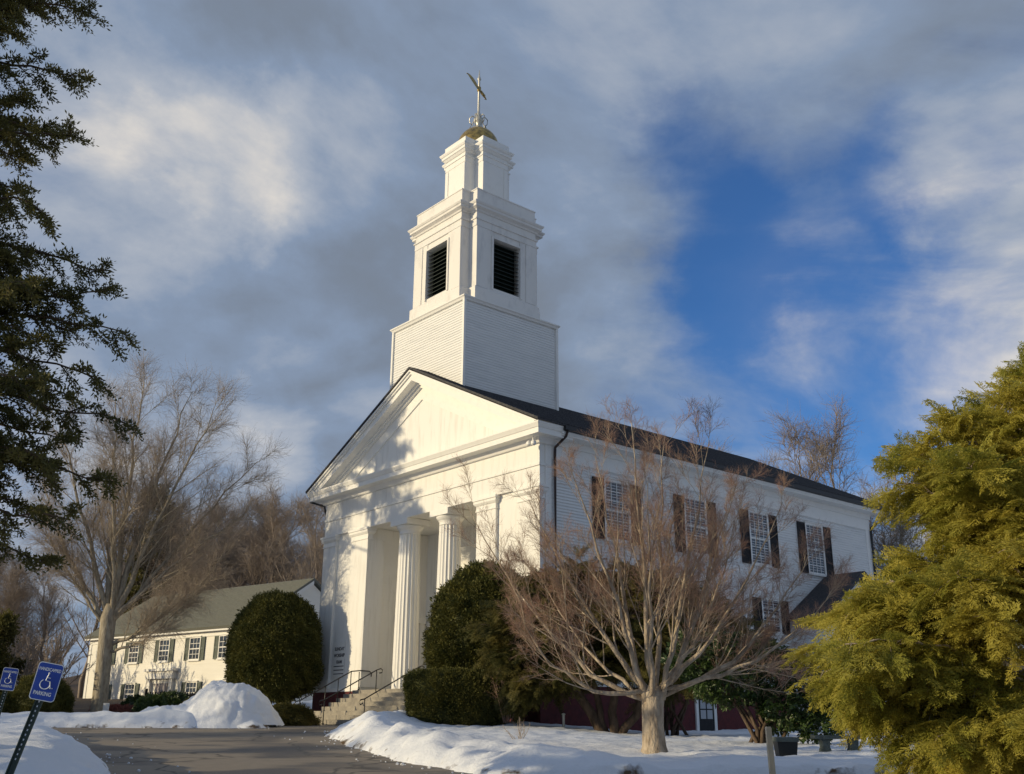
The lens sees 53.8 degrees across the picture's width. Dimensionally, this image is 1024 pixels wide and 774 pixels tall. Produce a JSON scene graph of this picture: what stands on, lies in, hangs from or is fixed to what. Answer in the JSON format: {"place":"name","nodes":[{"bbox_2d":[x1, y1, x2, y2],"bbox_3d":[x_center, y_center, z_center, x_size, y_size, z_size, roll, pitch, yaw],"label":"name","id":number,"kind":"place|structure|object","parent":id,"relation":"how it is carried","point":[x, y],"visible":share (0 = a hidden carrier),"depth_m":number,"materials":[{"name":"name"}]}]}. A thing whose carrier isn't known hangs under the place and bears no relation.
{"place":"outdoors","nodes":[
{"label":"outdoors","id":0,"kind":"place"},
{"bbox_2d":[0,691,14,712],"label":"shrub","id":1,"kind":"object","parent":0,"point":[6,703],"visible":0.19,"depth_m":40.72,"materials":[{"name":"green plant"}]},
{"bbox_2d":[9,346,293,711],"bbox_3d":[-16.908,6.545,46.444,12.829,18.028,9.466,8,-20,-21],"label":"bare tree","id":2,"kind":"object","parent":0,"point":[114,596],"visible":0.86,"depth_m":45.68,"materials":[{"name":"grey plant"}]},
{"bbox_2d":[102,703,109,710],"bbox_3d":[-17.380,13.770,43.166,0.260,0.480,0.026,0,-18,0],"label":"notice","id":3,"kind":"object","parent":2,"relation":"attached to","point":[106,706],"visible":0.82,"depth_m":43.18,"materials":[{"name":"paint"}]},
{"bbox_2d":[53,725,472,773],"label":"road","id":4,"kind":"structure","parent":0,"point":[271,750],"depth_m":21.14,"materials":[{"name":"grey asphalt"}]},
{"bbox_2d":[65,727,463,773],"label":"snow crumbs","id":5,"kind":"object","parent":4,"relation":"on","point":[397,763],"visible":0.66,"depth_m":19.46,"materials":[{"name":"white snow"}]},
{"bbox_2d":[0,652,1023,773],"bbox_3d":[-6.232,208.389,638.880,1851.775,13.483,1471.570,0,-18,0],"label":"snow ground","id":6,"kind":"structure","parent":0,"point":[402,736],"depth_m":19.28,"materials":[{"name":"white snow"}]},
{"bbox_2d":[0,552,14,604],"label":"woodland tree","id":7,"kind":"object","parent":6,"relation":"on","point":[0,575],"visible":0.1,"depth_m":92.29,"materials":[{"name":"brown plant"}]},
{"bbox_2d":[0,667,18,714],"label":"parking sign","id":8,"kind":"object","parent":6,"relation":"on","point":[8,679],"visible":1,"depth_m":18.20,"materials":[{"name":"blue metal"}]},
{"bbox_2d":[0,539,27,608],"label":"woodland tree","id":9,"kind":"object","parent":6,"relation":"on","point":[1,569],"visible":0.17,"depth_m":86.22,"materials":[{"name":"brown plant"}]},
{"bbox_2d":[0,608,31,692],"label":"evergreen tree","id":10,"kind":"object","parent":6,"relation":"on","point":[9,631],"visible":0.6,"depth_m":44.16,"materials":[{"name":"green plant"}]},
{"bbox_2d":[0,562,39,637],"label":"woodland tree","id":11,"kind":"object","parent":6,"relation":"on","point":[23,591],"visible":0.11,"depth_m":90.73,"materials":[{"name":"brown plant"}]},
{"bbox_2d":[0,548,46,652],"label":"woodland tree","id":12,"kind":"object","parent":6,"relation":"on","point":[14,562],"visible":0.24,"depth_m":52.02,"materials":[{"name":"brown plant"}]},
{"bbox_2d":[11,580,36,652],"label":"woodland tree","id":13,"kind":"object","parent":6,"relation":"on","point":[24,608],"visible":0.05,"depth_m":101.39,"materials":[{"name":"brown plant"}]},
{"bbox_2d":[0,564,55,660],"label":"woodland tree","id":14,"kind":"object","parent":6,"relation":"on","point":[12,596],"visible":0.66,"depth_m":48.85,"materials":[{"name":"brown plant"}]},
{"bbox_2d":[3,635,63,684],"bbox_3d":[-22.310,12.877,45.156,3.317,3.772,3.855,0,-18,0],"label":"thicket","id":15,"kind":"object","parent":6,"relation":"on","point":[26,671],"visible":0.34,"depth_m":45.33,"materials":[{"name":"brown plant"}]},
{"bbox_2d":[5,661,63,773],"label":"parking sign","id":16,"kind":"object","parent":6,"relation":"on","point":[46,681],"visible":1,"depth_m":10.78,"materials":[{"name":"blue metal"}]},
{"bbox_2d":[5,673,76,712],"bbox_3d":[-19.392,13.036,41.510,2.814,2.642,2.704,0,-18,0],"label":"shrub","id":17,"kind":"object","parent":6,"relation":"on","point":[64,700],"visible":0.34,"depth_m":40.92,"materials":[{"name":"green plant"}]},
{"bbox_2d":[18,578,66,659],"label":"woodland tree","id":18,"kind":"object","parent":6,"relation":"on","point":[53,627],"visible":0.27,"depth_m":90.21,"materials":[{"name":"brown plant"}]},
{"bbox_2d":[10,550,93,662],"bbox_3d":[-22.916,12.087,49.588,4.404,8.693,2.996,2,-19,-6],"label":"woodland tree","id":19,"kind":"object","parent":6,"relation":"on","point":[45,613],"visible":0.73,"depth_m":49.72,"materials":[{"name":"brown plant"}]},
{"bbox_2d":[14,623,91,686],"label":"thicket","id":20,"kind":"object","parent":6,"relation":"on","point":[48,655],"visible":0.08,"depth_m":65.09,"materials":[{"name":"plant"}]},
{"bbox_2d":[18,623,95,684],"bbox_3d":[-27.421,16.265,59.683,4.737,4.857,4.168,-8,-20,22],"label":"thicket","id":21,"kind":"object","parent":6,"relation":"on","point":[46,658],"visible":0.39,"depth_m":59.84,"materials":[{"name":"brown plant"}]},
{"bbox_2d":[0,0,145,574],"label":"evergreen tree","id":22,"kind":"object","parent":6,"relation":"on","point":[24,294],"visible":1,"depth_m":14.68,"materials":[{"name":"green plant"}]},
{"bbox_2d":[42,497,130,697],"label":"woodland tree","id":23,"kind":"object","parent":6,"relation":"on","point":[80,687],"visible":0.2,"depth_m":79.57,"materials":[{"name":"brown plant"}]},
{"bbox_2d":[88,703,135,712],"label":"shrub","id":24,"kind":"object","parent":6,"relation":"on","point":[119,708],"visible":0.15,"depth_m":44.07,"materials":[{"name":"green plant"}]},
{"bbox_2d":[86,518,150,607],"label":"woodland tree","id":25,"kind":"object","parent":6,"relation":"on","point":[117,554],"depth_m":88.15,"materials":[{"name":"brown plant"}]},
{"bbox_2d":[120,694,141,706],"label":"shrub","id":26,"kind":"object","parent":6,"relation":"on","point":[132,699],"visible":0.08,"depth_m":46.46,"materials":[{"name":"green plant"}]},
{"bbox_2d":[123,481,183,613],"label":"bare tree","id":27,"kind":"object","parent":6,"relation":"on","point":[134,587],"visible":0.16,"depth_m":76.93,"materials":[{"name":"brown plant"}]},
{"bbox_2d":[131,690,190,711],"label":"shrub","id":28,"kind":"object","parent":6,"relation":"on","point":[164,698],"visible":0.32,"depth_m":43.44,"materials":[{"name":"green plant"}]},
{"bbox_2d":[135,491,191,592],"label":"woodland tree","id":29,"kind":"object","parent":6,"relation":"on","point":[167,543],"visible":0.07,"depth_m":77.80,"materials":[{"name":"brown plant"}]},
{"bbox_2d":[145,689,195,695],"bbox_3d":[-14.589,14.934,47.573,5.700,1.350,0.162,-1,-19,4],"label":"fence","id":30,"kind":"object","parent":6,"relation":"on","point":[147,692],"visible":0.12,"depth_m":47.79,"materials":[{"name":"white wood"}]},
{"bbox_2d":[138,504,224,604],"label":"woodland tree","id":31,"kind":"object","parent":6,"relation":"on","point":[177,553],"visible":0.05,"depth_m":76.24,"materials":[{"name":"brown plant"}]},
{"bbox_2d":[142,512,231,596],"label":"woodland tree","id":32,"kind":"object","parent":6,"relation":"on","point":[195,535],"visible":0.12,"depth_m":75.39,"materials":[{"name":"brown plant"}]},
{"bbox_2d":[83,578,320,700],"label":"house","id":33,"kind":"structure","parent":6,"relation":"on","point":[183,668],"depth_m":62.84,"materials":[{"name":"paint"}]},
{"bbox_2d":[108,684,111,698],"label":"window","id":34,"kind":"structure","parent":33,"relation":"in","point":[110,685],"depth_m":65.24,"materials":[{"name":"paint"}]},
{"bbox_2d":[111,644,116,664],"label":"window","id":35,"kind":"structure","parent":33,"relation":"in","point":[114,647],"depth_m":65.97,"materials":[{"name":"paint"}]},
{"bbox_2d":[120,682,138,698],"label":"window","id":36,"kind":"structure","parent":33,"relation":"in","point":[130,689],"depth_m":64.08,"materials":[{"name":"paint"}]},
{"bbox_2d":[123,640,142,664],"bbox_3d":[-24.272,17.030,64.740,1.930,1.470,0.120,-13,-23,35],"label":"window","id":37,"kind":"structure","parent":33,"relation":"in","point":[127,660],"depth_m":64.74,"materials":[{"name":"paint"}]},
{"bbox_2d":[154,683,167,693],"bbox_3d":[-21.623,19.074,61.917,1.200,1.670,0.118,-13,-23,35],"label":"door","id":38,"kind":"structure","parent":33,"relation":"in","point":[159,688],"depth_m":62.05,"materials":[{"name":"white metal"}]},
{"bbox_2d":[153,638,174,662],"bbox_3d":[-21.687,16.419,62.869,1.930,1.470,0.120,-13,-23,35],"label":"window","id":39,"kind":"structure","parent":33,"relation":"in","point":[167,648],"depth_m":62.87,"materials":[{"name":"paint"}]},
{"bbox_2d":[181,680,201,696],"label":"window","id":40,"kind":"structure","parent":33,"relation":"in","point":[193,686],"depth_m":60.37,"materials":[{"name":"paint"}]},
{"bbox_2d":[183,636,205,660],"bbox_3d":[-19.221,15.837,61.088,1.930,1.470,0.120,-13,-23,35],"label":"window","id":41,"kind":"structure","parent":33,"relation":"in","point":[198,648],"depth_m":61.10,"materials":[{"name":"paint"}]},
{"bbox_2d":[213,634,227,659],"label":"window","id":42,"kind":"structure","parent":33,"relation":"in","point":[219,647],"depth_m":59.71,"materials":[{"name":"paint"}]},
{"bbox_2d":[172,516,248,590],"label":"woodland tree","id":43,"kind":"object","parent":6,"relation":"on","point":[222,538],"visible":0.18,"depth_m":77.46,"materials":[{"name":"brown plant"}]},
{"bbox_2d":[187,498,234,589],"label":"woodland tree","id":44,"kind":"object","parent":6,"relation":"on","point":[210,529],"visible":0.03,"depth_m":91.63,"materials":[{"name":"brown plant"}]},
{"bbox_2d":[140,680,283,727],"bbox_3d":[-10.376,10.934,34.599,5.100,1.715,3.799,0,-18,0],"label":"snow pile","id":45,"kind":"object","parent":6,"relation":"on","point":[218,704],"visible":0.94,"depth_m":33.66,"materials":[{"name":"white snow"}]},
{"bbox_2d":[201,521,251,572],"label":"woodland tree","id":46,"kind":"object","parent":6,"relation":"on","point":[238,534],"visible":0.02,"depth_m":103.16,"materials":[{"name":"brown plant"}]},
{"bbox_2d":[203,497,255,571],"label":"woodland tree","id":47,"kind":"object","parent":6,"relation":"on","point":[232,514],"visible":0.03,"depth_m":106.11,"materials":[{"name":"brown plant"}]},
{"bbox_2d":[190,489,277,584],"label":"woodland tree","id":48,"kind":"object","parent":6,"relation":"on","point":[216,514],"visible":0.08,"depth_m":83.61,"materials":[{"name":"brown plant"}]},
{"bbox_2d":[206,519,279,587],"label":"woodland tree","id":49,"kind":"object","parent":6,"relation":"on","point":[239,546],"visible":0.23,"depth_m":78.32,"materials":[{"name":"brown plant"}]},
{"bbox_2d":[203,490,322,589],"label":"woodland tree","id":50,"kind":"object","parent":6,"relation":"on","point":[274,523],"visible":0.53,"depth_m":75.90,"materials":[{"name":"brown plant"}]},
{"bbox_2d":[230,490,302,583],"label":"woodland tree","id":51,"kind":"object","parent":6,"relation":"on","point":[260,521],"visible":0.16,"depth_m":80.51,"materials":[{"name":"brown plant"}]},
{"bbox_2d":[221,472,321,584],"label":"woodland tree","id":52,"kind":"object","parent":6,"relation":"on","point":[275,490],"visible":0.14,"depth_m":80.89,"materials":[{"name":"brown plant"}]},
{"bbox_2d":[218,493,325,587],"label":"woodland tree","id":53,"kind":"object","parent":6,"relation":"on","point":[278,545],"visible":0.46,"depth_m":76.08,"materials":[{"name":"brown plant"}]},
{"bbox_2d":[221,588,324,703],"bbox_3d":[-10.557,11.937,44.892,4.630,5.859,4.196,0,-18,0],"label":"topiary","id":54,"kind":"object","parent":6,"relation":"on","point":[273,645],"visible":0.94,"depth_m":43.72,"materials":[{"name":"green plant"}]},
{"bbox_2d":[236,521,318,585],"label":"woodland tree","id":55,"kind":"object","parent":6,"relation":"on","point":[266,555],"visible":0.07,"depth_m":79.55,"materials":[{"name":"brown plant"}]},
{"bbox_2d":[252,488,325,583],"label":"woodland tree","id":56,"kind":"object","parent":6,"relation":"on","point":[308,523],"visible":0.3,"depth_m":72.41,"materials":[{"name":"brown plant"}]},
{"bbox_2d":[260,464,325,582],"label":"woodland tree","id":57,"kind":"object","parent":6,"relation":"on","point":[293,569],"visible":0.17,"depth_m":72.70,"materials":[{"name":"brown plant"}]},
{"bbox_2d":[272,700,322,725],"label":"shrub","id":58,"kind":"object","parent":6,"relation":"on","point":[293,714],"visible":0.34,"depth_m":37.21,"materials":[{"name":"green plant"}]},
{"bbox_2d":[300,517,324,581],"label":"woodland tree","id":59,"kind":"object","parent":6,"relation":"on","point":[311,550],"visible":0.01,"depth_m":96.10,"materials":[{"name":"brown plant"}]},
{"bbox_2d":[400,664,507,725],"bbox_3d":[-1.807,9.930,32.119,3.523,2.113,2.120,0,-18,0],"label":"hedge","id":60,"kind":"object","parent":6,"relation":"on","point":[449,695],"visible":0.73,"depth_m":31.38,"materials":[{"name":"green plant"}]},
{"bbox_2d":[421,558,530,720],"bbox_3d":[-0.903,8.679,34.419,4.448,5.826,3.916,0,-18,0],"label":"topiary","id":61,"kind":"object","parent":6,"relation":"on","point":[455,604],"visible":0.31,"depth_m":33.59,"materials":[{"name":"green plant"}]},
{"bbox_2d":[483,667,515,722],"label":"bare shrub","id":62,"kind":"object","parent":6,"relation":"on","point":[506,721],"visible":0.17,"depth_m":30.84,"materials":[{"name":"brown plant"}]},
{"bbox_2d":[503,718,529,738],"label":"bare shrub","id":63,"kind":"object","parent":6,"relation":"on","point":[519,731],"visible":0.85,"depth_m":23.21,"materials":[{"name":"brown plant"}]},
{"bbox_2d":[562,713,564,726],"bbox_3d":[1.542,10.050,30.173,0.110,0.580,0.110,0,-18,0],"label":"pipe stub","id":64,"kind":"object","parent":6,"relation":"on","point":[563,719],"visible":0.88,"depth_m":30.17,"materials":[{"name":"metal"}]},
{"bbox_2d":[305,70,887,730],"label":"church","id":65,"kind":"structure","parent":6,"relation":"on","point":[475,364],"depth_m":44.24,"materials":[{"name":"paint"}]},
{"bbox_2d":[294,670,371,710],"bbox_3d":[-7.385,12.837,41.812,3.636,2.228,0.100,15,-24,-38],"label":"handrail","id":66,"kind":"object","parent":65,"relation":"on","point":[338,685],"visible":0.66,"depth_m":42.05,"materials":[{"name":"black metal"}]},
{"bbox_2d":[319,668,382,724],"bbox_3d":[-6.406,12.310,40.235,2.912,2.238,0.100,15,-24,-38],"label":"handrail","id":67,"kind":"object","parent":65,"relation":"on","point":[348,686],"visible":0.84,"depth_m":40.31,"materials":[{"name":"black metal"}]},
{"bbox_2d":[359,665,423,712],"bbox_3d":[-4.521,11.621,38.142,2.913,2.238,0.100,15,-24,-38],"label":"handrail","id":68,"kind":"object","parent":65,"relation":"on","point":[381,689],"visible":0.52,"depth_m":37.77,"materials":[{"name":"black metal"}]},
{"bbox_2d":[418,624,419,661],"bbox_3d":[-4.569,11.997,44.800,1.030,2.960,0.050,15,-24,-38],"label":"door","id":69,"kind":"structure","parent":65,"relation":"in","point":[419,624],"depth_m":45.32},
{"bbox_2d":[592,476,641,544],"bbox_3d":[4.085,4.789,39.053,2.690,2.500,0.120,15,-24,-38],"label":"window","id":70,"kind":"structure","parent":65,"relation":"in","point":[617,492],"depth_m":38.98,"materials":[{"name":"paint"}]},
{"bbox_2d":[673,494,717,557],"bbox_3d":[7.656,5.778,41.947,2.690,2.500,0.120,15,-24,-38],"label":"window","id":71,"kind":"structure","parent":65,"relation":"in","point":[694,497],"depth_m":41.87,"materials":[{"name":"paint"}]},
{"bbox_2d":[698,698,714,730],"bbox_3d":[7.605,12.949,39.522,0.950,1.600,0.050,15,-24,-38],"label":"door","id":72,"kind":"structure","parent":65,"relation":"in","point":[706,712],"depth_m":39.51,"materials":[{"name":"grey wood"}]},
{"bbox_2d":[740,508,780,568],"bbox_3d":[10.961,6.693,44.626,2.690,2.500,0.120,15,-24,-38],"label":"window","id":73,"kind":"structure","parent":65,"relation":"in","point":[746,555],"depth_m":44.66,"materials":[{"name":"paint"}]},
{"bbox_2d":[752,595,790,635],"bbox_3d":[11.284,9.936,43.850,2.550,1.600,0.120,15,-24,-38],"label":"window","id":74,"kind":"structure","parent":65,"relation":"in","point":[761,614],"depth_m":43.91,"materials":[{"name":"paint"}]},
{"bbox_2d":[796,520,833,576],"bbox_3d":[14.228,7.596,47.269,2.690,2.500,0.120,15,-24,-38],"label":"window","id":75,"kind":"structure","parent":65,"relation":"in","point":[803,525],"depth_m":47.27,"materials":[{"name":"paint"}]},
{"bbox_2d":[439,393,859,753],"bbox_3d":[2.866,3.740,21.272,8.432,7.716,5.517,8,-20,-22],"label":"bare tree","id":76,"kind":"object","parent":6,"relation":"on","point":[652,695],"visible":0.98,"depth_m":20.95,"materials":[{"name":"beige plant"}]},
{"bbox_2d":[664,577,780,734],"bbox_3d":[5.391,8.573,32.174,6.751,5.462,3.543,0,-18,0],"label":"shrub","id":77,"kind":"object","parent":6,"relation":"on","point":[669,718],"visible":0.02,"depth_m":31.73,"materials":[{"name":"green plant"}]},
{"bbox_2d":[706,435,740,454],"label":"woodland tree","id":78,"kind":"object","parent":6,"relation":"on","point":[719,448],"depth_m":65.50,"materials":[{"name":"brown plant"}]},
{"bbox_2d":[660,627,845,744],"bbox_3d":[5.777,7.200,23.959,4.515,2.991,2.298,0,-18,0],"label":"rhododendron","id":79,"kind":"object","parent":6,"relation":"on","point":[801,721],"visible":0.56,"depth_m":23.61,"materials":[{"name":"green plant"}]},
{"bbox_2d":[765,727,775,773],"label":"stake","id":80,"kind":"object","parent":6,"relation":"on","point":[770,750],"visible":1,"depth_m":15.04,"materials":[{"name":"brown wood"}]},
{"bbox_2d":[772,737,798,755],"bbox_3d":[5.111,6.725,18.850,0.420,0.355,0.400,0,-18,0],"label":"bucket","id":81,"kind":"object","parent":6,"relation":"on","point":[785,746],"visible":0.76,"depth_m":18.70,"materials":[{"name":"black plastic"}]},
{"bbox_2d":[755,402,884,576],"bbox_3d":[17.720,11.327,62.557,12.542,21.491,8.690,4,-19,-12],"label":"woodland tree","id":82,"kind":"object","parent":6,"relation":"on","point":[791,438],"visible":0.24,"depth_m":63.90,"materials":[{"name":"brown plant"}]},
{"bbox_2d":[810,735,859,751],"bbox_3d":[6.509,7.147,20.082,1.034,0.401,0.299,1,-19,-3],"label":"bench","id":83,"kind":"object","parent":6,"relation":"on","point":[824,742],"visible":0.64,"depth_m":19.99,"materials":[{"name":"grey stone"}]},
{"bbox_2d":[777,390,929,577],"bbox_3d":[20.878,10.881,61.762,11.009,21.733,7.490,1,-19,-3],"label":"woodland tree","id":84,"kind":"object","parent":6,"relation":"on","point":[835,438],"visible":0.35,"depth_m":62.79,"materials":[{"name":"brown plant"}]},
{"bbox_2d":[858,486,927,580],"bbox_3d":[23.190,13.859,62.019,8.012,15.923,7.906,-3,-19,10],"label":"woodland tree","id":85,"kind":"object","parent":6,"relation":"on","point":[884,526],"visible":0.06,"depth_m":63.33,"materials":[{"name":"brown plant"}]},
{"bbox_2d":[861,454,931,579],"bbox_3d":[23.186,12.217,58.935,7.028,17.687,7.751,3,-19,-9],"label":"woodland tree","id":86,"kind":"object","parent":6,"relation":"on","point":[901,528],"visible":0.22,"depth_m":60.08,"materials":[{"name":"brown plant"}]},
{"bbox_2d":[900,485,943,570],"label":"woodland tree","id":87,"kind":"object","parent":6,"relation":"on","point":[925,541],"depth_m":72.52,"materials":[{"name":"brown plant"}]},
{"bbox_2d":[0,0,1023,677],"label":"sky","id":88,"kind":"structure","parent":0,"point":[755,205],"materials":[{"name":"blue"}]},
{"bbox_2d":[462,542,727,733],"bbox_3d":[2.551,7.741,30.391,8.189,5.780,4.449,0,-18,0],"label":"yew tree","id":89,"kind":"object","parent":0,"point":[502,651],"visible":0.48,"depth_m":29.60,"materials":[{"name":"green plant"}]},
{"bbox_2d":[781,341,1023,773],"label":"hemlock","id":90,"kind":"object","parent":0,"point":[926,649],"visible":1,"depth_m":11.78,"materials":[{"name":"green plant"}]}
]}

